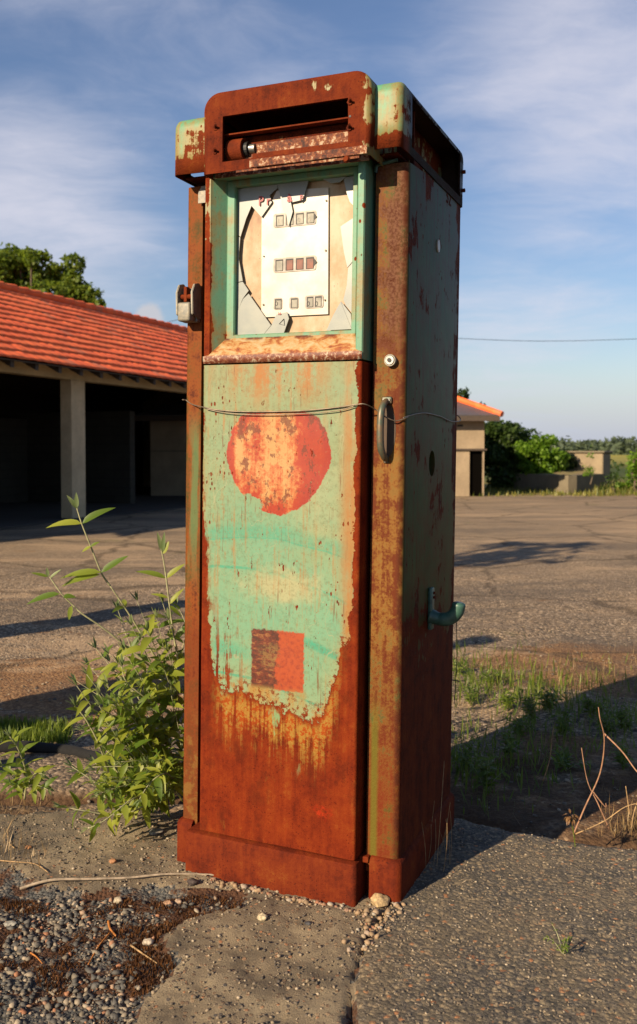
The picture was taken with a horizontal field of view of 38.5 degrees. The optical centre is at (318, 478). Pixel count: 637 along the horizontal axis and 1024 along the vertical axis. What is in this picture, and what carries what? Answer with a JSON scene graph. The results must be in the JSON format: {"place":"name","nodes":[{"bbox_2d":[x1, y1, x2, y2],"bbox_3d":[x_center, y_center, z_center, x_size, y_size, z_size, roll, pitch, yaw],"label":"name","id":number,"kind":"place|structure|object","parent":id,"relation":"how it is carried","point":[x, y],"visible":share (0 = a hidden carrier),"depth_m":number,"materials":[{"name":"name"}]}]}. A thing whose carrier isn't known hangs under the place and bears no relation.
{"place":"outdoors","nodes":[
{"label":"outdoors","id":0,"kind":"place"},
{"bbox_2d":[0,868,375,1023],"bbox_3d":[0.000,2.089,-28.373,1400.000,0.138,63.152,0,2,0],"label":"gravel bed","id":1,"kind":"object","parent":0,"point":[11,882],"visible":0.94,"depth_m":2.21,"materials":[{"name":"grey gravel"}]},
{"bbox_2d":[3,920,16,926],"bbox_3d":[-0.761,1.099,2.250,0.034,0.012,0.025,0,2,0],"label":"stone","id":2,"kind":"object","parent":1,"relation":"on","point":[10,923],"visible":1,"depth_m":2.25,"materials":[{"name":"white stone"}]},
{"bbox_2d":[88,932,110,964],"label":"dry twig","id":3,"kind":"object","parent":1,"relation":"on","point":[107,935],"visible":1,"depth_m":2.15,"materials":[{"name":"brown wood"}]},
{"bbox_2d":[107,920,116,935],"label":"curled leaf","id":4,"kind":"object","parent":1,"relation":"on","point":[110,928],"visible":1,"depth_m":2.22,"materials":[{"name":"orange plant"}]},
{"bbox_2d":[113,897,122,903],"bbox_3d":[-0.519,1.092,2.362,0.025,0.018,0.020,0,2,0],"label":"stone","id":5,"kind":"object","parent":1,"relation":"on","point":[117,900],"visible":1,"depth_m":2.36,"materials":[{"name":"white stone"}]},
{"bbox_2d":[0,893,244,1023],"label":"moss","id":6,"kind":"object","parent":1,"relation":"on","point":[167,959],"visible":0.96,"depth_m":2.15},
{"bbox_2d":[130,944,156,963],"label":"dry twig","id":7,"kind":"object","parent":1,"relation":"on","point":[135,948],"visible":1,"depth_m":2.13,"materials":[{"name":"wood"}]},
{"bbox_2d":[142,938,153,945],"bbox_3d":[-0.404,1.098,2.161,0.028,0.019,0.020,0,2,0],"label":"stone","id":8,"kind":"object","parent":1,"relation":"on","point":[148,941],"visible":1,"depth_m":2.16,"materials":[{"name":"white stone"}]},
{"bbox_2d":[163,900,172,906],"bbox_3d":[-0.387,1.093,2.346,0.026,0.018,0.019,0,2,0],"label":"stone","id":9,"kind":"object","parent":1,"relation":"on","point":[167,902],"visible":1,"depth_m":2.34,"materials":[{"name":"stone"}]},
{"bbox_2d":[0,808,389,1023],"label":"sandy concrete apron","id":10,"kind":"object","parent":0,"point":[165,993],"visible":0.68,"depth_m":2.18,"materials":[{"name":"beige concrete"}]},
{"bbox_2d":[7,806,23,847],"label":"dry twig","id":11,"kind":"object","parent":10,"relation":"on","point":[11,823],"visible":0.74,"depth_m":2.78,"materials":[{"name":"wood"}]},
{"bbox_2d":[0,860,47,871],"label":"dry twig","id":12,"kind":"object","parent":10,"relation":"on","point":[23,862],"visible":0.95,"depth_m":2.55,"materials":[{"name":"wood"}]},
{"bbox_2d":[26,493,184,841],"bbox_3d":[-0.612,0.557,2.802,0.566,1.031,0.534,0,2,0],"label":"green shrub","id":13,"kind":"object","parent":10,"relation":"on","point":[147,777],"visible":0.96,"depth_m":2.79,"materials":[{"name":"green plant"}]},
{"bbox_2d":[109,858,116,863],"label":"stone","id":14,"kind":"object","parent":10,"relation":"on","point":[112,860],"visible":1,"depth_m":2.56,"materials":[{"name":"stone"}]},
{"bbox_2d":[20,873,213,889],"bbox_3d":[-0.514,1.082,2.461,0.570,0.029,0.022,0,2,-4],"label":"dry stick","id":15,"kind":"object","parent":10,"relation":"on","point":[80,879],"visible":1,"depth_m":2.45,"materials":[{"name":"brown wood"}]},
{"bbox_2d":[149,828,163,834],"bbox_3d":[-0.490,1.068,2.760,0.044,0.014,0.034,0,2,0],"label":"stone","id":16,"kind":"object","parent":10,"relation":"on","point":[155,831],"visible":1,"depth_m":2.75,"materials":[{"name":"grey stone"}]},
{"bbox_2d":[0,809,372,1023],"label":"loose grit","id":17,"kind":"object","parent":10,"relation":"on","point":[236,957],"visible":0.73,"depth_m":2.22,"materials":[{"name":"gravel"}]},
{"bbox_2d":[187,878,197,885],"bbox_3d":[-0.335,1.075,2.430,0.031,0.021,0.022,0,2,0],"label":"stone","id":18,"kind":"object","parent":10,"relation":"on","point":[192,882],"visible":1,"depth_m":2.42,"materials":[{"name":"grey stone"}]},
{"bbox_2d":[257,913,267,920],"bbox_3d":[-0.139,1.078,2.243,0.026,0.020,0.020,1,2,22],"label":"stone","id":19,"kind":"object","parent":10,"relation":"on","point":[262,916],"visible":1,"depth_m":2.24,"materials":[{"name":"beige stone"}]},
{"bbox_2d":[210,878,406,955],"bbox_3d":[-0.051,1.092,2.270,0.534,0.041,0.311,0,2,9],"label":"yellow grit","id":20,"kind":"object","parent":10,"relation":"on","point":[387,914],"visible":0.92,"depth_m":2.28,"materials":[{"name":"beige gravel"}]},
{"bbox_2d":[175,71,465,906],"bbox_3d":[0.061,0.043,2.647,0.760,2.109,0.746,2,2,23],"label":"fuel pump","id":21,"kind":"object","parent":10,"relation":"on","point":[324,612],"visible":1,"depth_m":2.39,"materials":[{"name":"paint"}]},
{"bbox_2d":[200,361,372,859],"bbox_3d":[-0.095,0.333,2.431,0.459,1.270,0.082,2,2,23],"label":"lower door","id":22,"kind":"structure","parent":21,"relation":"in","point":[286,512],"depth_m":2.38,"materials":[{"name":"paint"}]},
{"bbox_2d":[204,158,376,364],"bbox_3d":[-0.081,-0.560,2.403,0.459,0.506,0.082,2,2,23],"label":"window frame","id":23,"kind":"structure","parent":21,"relation":"in","point":[221,194],"depth_m":2.42,"materials":[{"name":"paint"}]},
{"bbox_2d":[182,399,460,421],"bbox_3d":[0.018,-0.189,2.647,0.663,0.064,0.606,1,2,23],"label":"binding wire","id":24,"kind":"object","parent":21,"relation":"attached to","point":[352,405],"visible":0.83,"depth_m":2.37,"materials":[{"name":"grey metal"}]},
{"bbox_2d":[451,622,459,703],"bbox_3d":[0.378,0.505,2.513,0.024,0.235,0.008,2,2,23],"label":"thin cord","id":25,"kind":"object","parent":21,"relation":"hanging from","point":[455,680],"visible":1,"depth_m":2.51,"materials":[{"name":"black rubber"}]},
{"bbox_2d":[371,893,389,907],"bbox_3d":[0.157,1.071,2.319,0.050,0.034,0.042,0,2,0],"label":"stone","id":26,"kind":"object","parent":10,"relation":"on","point":[379,900],"visible":1,"depth_m":2.31,"materials":[{"name":"beige stone"}]},
{"bbox_2d":[0,455,636,850],"bbox_3d":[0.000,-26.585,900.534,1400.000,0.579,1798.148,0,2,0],"label":"ground","id":27,"kind":"structure","parent":0,"point":[536,567],"depth_m":6.54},
{"bbox_2d":[0,725,57,803],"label":"green shrub","id":28,"kind":"object","parent":27,"relation":"on","point":[20,786],"visible":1,"depth_m":2.89,"materials":[{"name":"green plant"}]},
{"bbox_2d":[0,714,75,743],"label":"grass","id":29,"kind":"structure","parent":27,"relation":"on","point":[55,733],"depth_m":3.97,"materials":[{"name":"green plant"}]},
{"bbox_2d":[0,242,105,306],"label":"broadleaf tree","id":30,"kind":"object","parent":27,"relation":"on","point":[19,267],"visible":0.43,"depth_m":33.76,"materials":[{"name":"green plant"}]},
{"bbox_2d":[0,741,118,768],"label":"old hose","id":31,"kind":"object","parent":27,"relation":"on","point":[63,749],"visible":0.52,"depth_m":3.74,"materials":[{"name":"black rubber"}]},
{"bbox_2d":[0,281,186,529],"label":"long barn","id":32,"kind":"structure","parent":27,"relation":"on","point":[82,384],"depth_m":20.87,"materials":[{"name":"tile"}]},
{"bbox_2d":[0,628,636,870],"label":"grass","id":33,"kind":"structure","parent":27,"relation":"on","point":[629,824],"depth_m":3.59,"materials":[{"name":"green plant"}]},
{"bbox_2d":[135,396,503,495],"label":"barn","id":34,"kind":"structure","parent":27,"relation":"on","point":[168,429],"depth_m":24.59,"materials":[{"name":"beige paint"}]},
{"bbox_2d":[469,451,481,495],"bbox_3d":[4.253,-0.132,24.728,0.348,1.244,0.040,0,2,0],"label":"door","id":35,"kind":"structure","parent":34,"relation":"in","point":[475,478],"depth_m":24.71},
{"bbox_2d":[452,659,469,675],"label":"weed","id":36,"kind":"object","parent":27,"relation":"on","point":[464,665],"visible":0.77,"depth_m":5.07,"materials":[{"name":"green plant"}]},
{"bbox_2d":[451,728,487,771],"bbox_3d":[0.550,1.052,3.510,0.176,0.152,0.146,-2,2,-42],"label":"weed","id":37,"kind":"object","parent":27,"relation":"on","point":[467,754],"visible":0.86,"depth_m":3.51,"materials":[{"name":"green plant"}]},
{"bbox_2d":[457,387,485,404],"bbox_3d":[4.496,-1.532,32.754,2.541,3.777,1.976,1,2,29],"label":"broadleaf tree","id":38,"kind":"object","parent":27,"relation":"on","point":[463,392],"visible":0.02,"depth_m":32.77,"materials":[{"name":"green plant"}]},
{"bbox_2d":[463,680,487,705],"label":"weed","id":39,"kind":"object","parent":27,"relation":"on","point":[469,697],"visible":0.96,"depth_m":4.47,"materials":[{"name":"green plant"}]},
{"bbox_2d":[468,750,509,789],"bbox_3d":[0.596,1.062,3.317,0.171,0.152,0.112,-1,2,-23],"label":"weed","id":40,"kind":"object","parent":27,"relation":"on","point":[484,769],"visible":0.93,"depth_m":3.31,"materials":[{"name":"green plant"}]},
{"bbox_2d":[480,669,508,684],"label":"weed","id":41,"kind":"object","parent":27,"relation":"on","point":[490,677],"visible":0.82,"depth_m":4.83,"materials":[{"name":"green plant"}]},
{"bbox_2d":[490,688,518,709],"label":"weed","id":42,"kind":"object","parent":27,"relation":"on","point":[503,698],"visible":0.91,"depth_m":4.33,"materials":[{"name":"green plant"}]},
{"bbox_2d":[498,726,525,757],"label":"weed","id":43,"kind":"object","parent":27,"relation":"on","point":[508,743],"visible":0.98,"depth_m":3.67,"materials":[{"name":"green plant"}]},
{"bbox_2d":[502,712,535,735],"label":"weed","id":44,"kind":"object","parent":27,"relation":"on","point":[519,723],"visible":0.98,"depth_m":3.95,"materials":[{"name":"green plant"}]},
{"bbox_2d":[518,685,541,722],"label":"weed","id":45,"kind":"object","parent":27,"relation":"on","point":[530,707],"visible":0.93,"depth_m":4.11,"materials":[{"name":"green plant"}]},
{"bbox_2d":[484,419,579,489],"bbox_3d":[6.434,-0.906,29.754,3.580,2.853,2.789,1,2,40],"label":"dark bush","id":46,"kind":"object","parent":27,"relation":"on","point":[501,461],"visible":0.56,"depth_m":29.42,"materials":[{"name":"green plant"}]},
{"bbox_2d":[511,434,570,474],"bbox_3d":[7.057,-0.483,29.022,1.854,1.906,1.875,0,2,0],"label":"bright bush","id":47,"kind":"object","parent":27,"relation":"on","point":[541,454],"visible":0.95,"depth_m":28.55,"materials":[{"name":"green plant"}]},
{"bbox_2d":[543,723,554,780],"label":"dry twig","id":48,"kind":"object","parent":27,"relation":"on","point":[550,754],"visible":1,"depth_m":2.98,"materials":[{"name":"wood"}]},
{"bbox_2d":[533,685,567,709],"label":"weed","id":49,"kind":"object","parent":27,"relation":"on","point":[545,698],"visible":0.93,"depth_m":4.30,"materials":[{"name":"green plant"}]},
{"bbox_2d":[473,481,636,496],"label":"verge grass","id":50,"kind":"structure","parent":27,"relation":"on","point":[621,491],"depth_m":25.82,"materials":[{"name":"green plant"}]},
{"bbox_2d":[507,469,604,492],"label":"concrete ramp","id":51,"kind":"structure","parent":27,"relation":"on","point":[570,480],"depth_m":27.79,"materials":[{"name":"grey concrete"}]},
{"bbox_2d":[549,705,576,735],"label":"weed","id":52,"kind":"object","parent":27,"relation":"on","point":[564,718],"visible":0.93,"depth_m":3.94,"materials":[{"name":"green plant"}]},
{"bbox_2d":[549,744,591,771],"bbox_3d":[0.966,1.091,3.547,0.165,0.106,0.126,0,2,-7],"label":"weed","id":53,"kind":"object","parent":27,"relation":"on","point":[562,759],"visible":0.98,"depth_m":3.53,"materials":[{"name":"green plant"}]},
{"bbox_2d":[582,443,595,484],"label":"tall weed","id":54,"kind":"object","parent":27,"relation":"on","point":[589,470],"visible":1,"depth_m":25.59,"materials":[{"name":"green plant"}]},
{"bbox_2d":[566,451,612,487],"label":"concrete block","id":55,"kind":"structure","parent":27,"relation":"on","point":[600,461],"depth_m":29.35,"materials":[{"name":"beige concrete"}]},
{"bbox_2d":[543,436,636,454],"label":"wood","id":56,"kind":"object","parent":27,"relation":"on","point":[616,446],"visible":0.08,"depth_m":177.97,"materials":[{"name":"green plant"}]},
{"bbox_2d":[575,694,608,716],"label":"weed","id":57,"kind":"object","parent":27,"relation":"on","point":[589,703],"visible":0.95,"depth_m":4.22,"materials":[{"name":"green plant"}]},
{"bbox_2d":[581,748,609,829],"bbox_3d":[0.831,0.932,2.736,0.086,0.239,0.022,1,2,20],"label":"dry twig","id":58,"kind":"object","parent":27,"relation":"on","point":[594,794],"visible":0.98,"depth_m":2.73,"materials":[{"name":"brown wood"}]},
{"bbox_2d":[574,707,636,834],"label":"dry twig","id":59,"kind":"object","parent":27,"relation":"on","point":[614,743],"visible":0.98,"depth_m":2.72,"materials":[{"name":"brown wood"}]},
{"bbox_2d":[575,786,636,833],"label":"dry twig","id":60,"kind":"object","parent":27,"relation":"on","point":[628,805],"visible":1,"depth_m":2.69,"materials":[{"name":"wood"}]},
{"bbox_2d":[585,709,626,735],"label":"weed","id":61,"kind":"object","parent":27,"relation":"on","point":[607,728],"visible":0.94,"depth_m":3.95,"materials":[{"name":"green plant"}]},
{"bbox_2d":[600,466,621,492],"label":"dark bush","id":62,"kind":"object","parent":27,"relation":"on","point":[610,476],"visible":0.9,"depth_m":25.98,"materials":[{"name":"green plant"}]},
{"bbox_2d":[610,459,624,467],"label":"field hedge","id":63,"kind":"object","parent":27,"relation":"on","point":[615,463],"visible":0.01,"depth_m":65.14,"materials":[{"name":"green plant"}]},
{"bbox_2d":[604,701,635,730],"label":"weed","id":64,"kind":"object","parent":27,"relation":"on","point":[624,713],"visible":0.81,"depth_m":4.01,"materials":[{"name":"green plant"}]},
{"bbox_2d":[610,737,633,769],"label":"weed","id":65,"kind":"object","parent":27,"relation":"on","point":[621,759],"visible":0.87,"depth_m":3.54,"materials":[{"name":"green plant"}]},
{"bbox_2d":[615,449,636,491],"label":"bright bush","id":66,"kind":"object","parent":27,"relation":"on","point":[632,464],"visible":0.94,"depth_m":26.96,"materials":[{"name":"green plant"}]},
{"bbox_3d":[21.449,-3.616,39.908,0.280,7.477,0.280,0,2,0],"label":"utility pole","id":67,"kind":"object","parent":27,"relation":"on","visible":0},
{"bbox_2d":[169,316,626,340],"bbox_3d":[2.348,-6.133,40.042,38.175,1.920,1.600,0,2,3],"label":"overhead cable","id":68,"kind":"object","parent":67,"relation":"attached to","point":[507,340],"visible":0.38,"depth_m":39.82,"materials":[{"name":"black rubber"}]},
{"bbox_2d":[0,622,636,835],"bbox_3d":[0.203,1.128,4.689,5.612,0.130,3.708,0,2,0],"label":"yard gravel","id":69,"kind":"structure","parent":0,"point":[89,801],"depth_m":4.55,"materials":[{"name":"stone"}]},
{"bbox_2d":[0,0,636,443],"label":"sky","id":70,"kind":"structure","parent":0,"point":[537,99],"materials":[{"name":"blue"}]},
{"bbox_2d":[351,818,636,1023],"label":"concrete apron","id":71,"kind":"object","parent":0,"point":[476,974],"visible":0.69,"depth_m":2.15,"materials":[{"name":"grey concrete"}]},
{"bbox_2d":[422,761,451,871],"bbox_3d":[0.329,0.933,2.542,0.086,0.282,0.141,0,2,5],"label":"dry grass tuft","id":72,"kind":"object","parent":71,"relation":"on","point":[441,835],"visible":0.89,"depth_m":2.54,"materials":[{"name":"plant"}]},
{"bbox_2d":[543,923,571,953],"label":"weed","id":73,"kind":"object","parent":71,"relation":"on","point":[566,948],"visible":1,"depth_m":2.08,"materials":[{"name":"green plant"}]},
{"bbox_2d":[562,809,578,846],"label":"withered flower","id":74,"kind":"object","parent":71,"relation":"on","point":[568,819],"visible":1,"depth_m":2.65,"materials":[{"name":"brown plant"}]},
{"bbox_2d":[450,631,636,826],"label":"grass","id":75,"kind":"structure","parent":0,"point":[539,680],"depth_m":4.21,"materials":[{"name":"green plant"}]}
]}

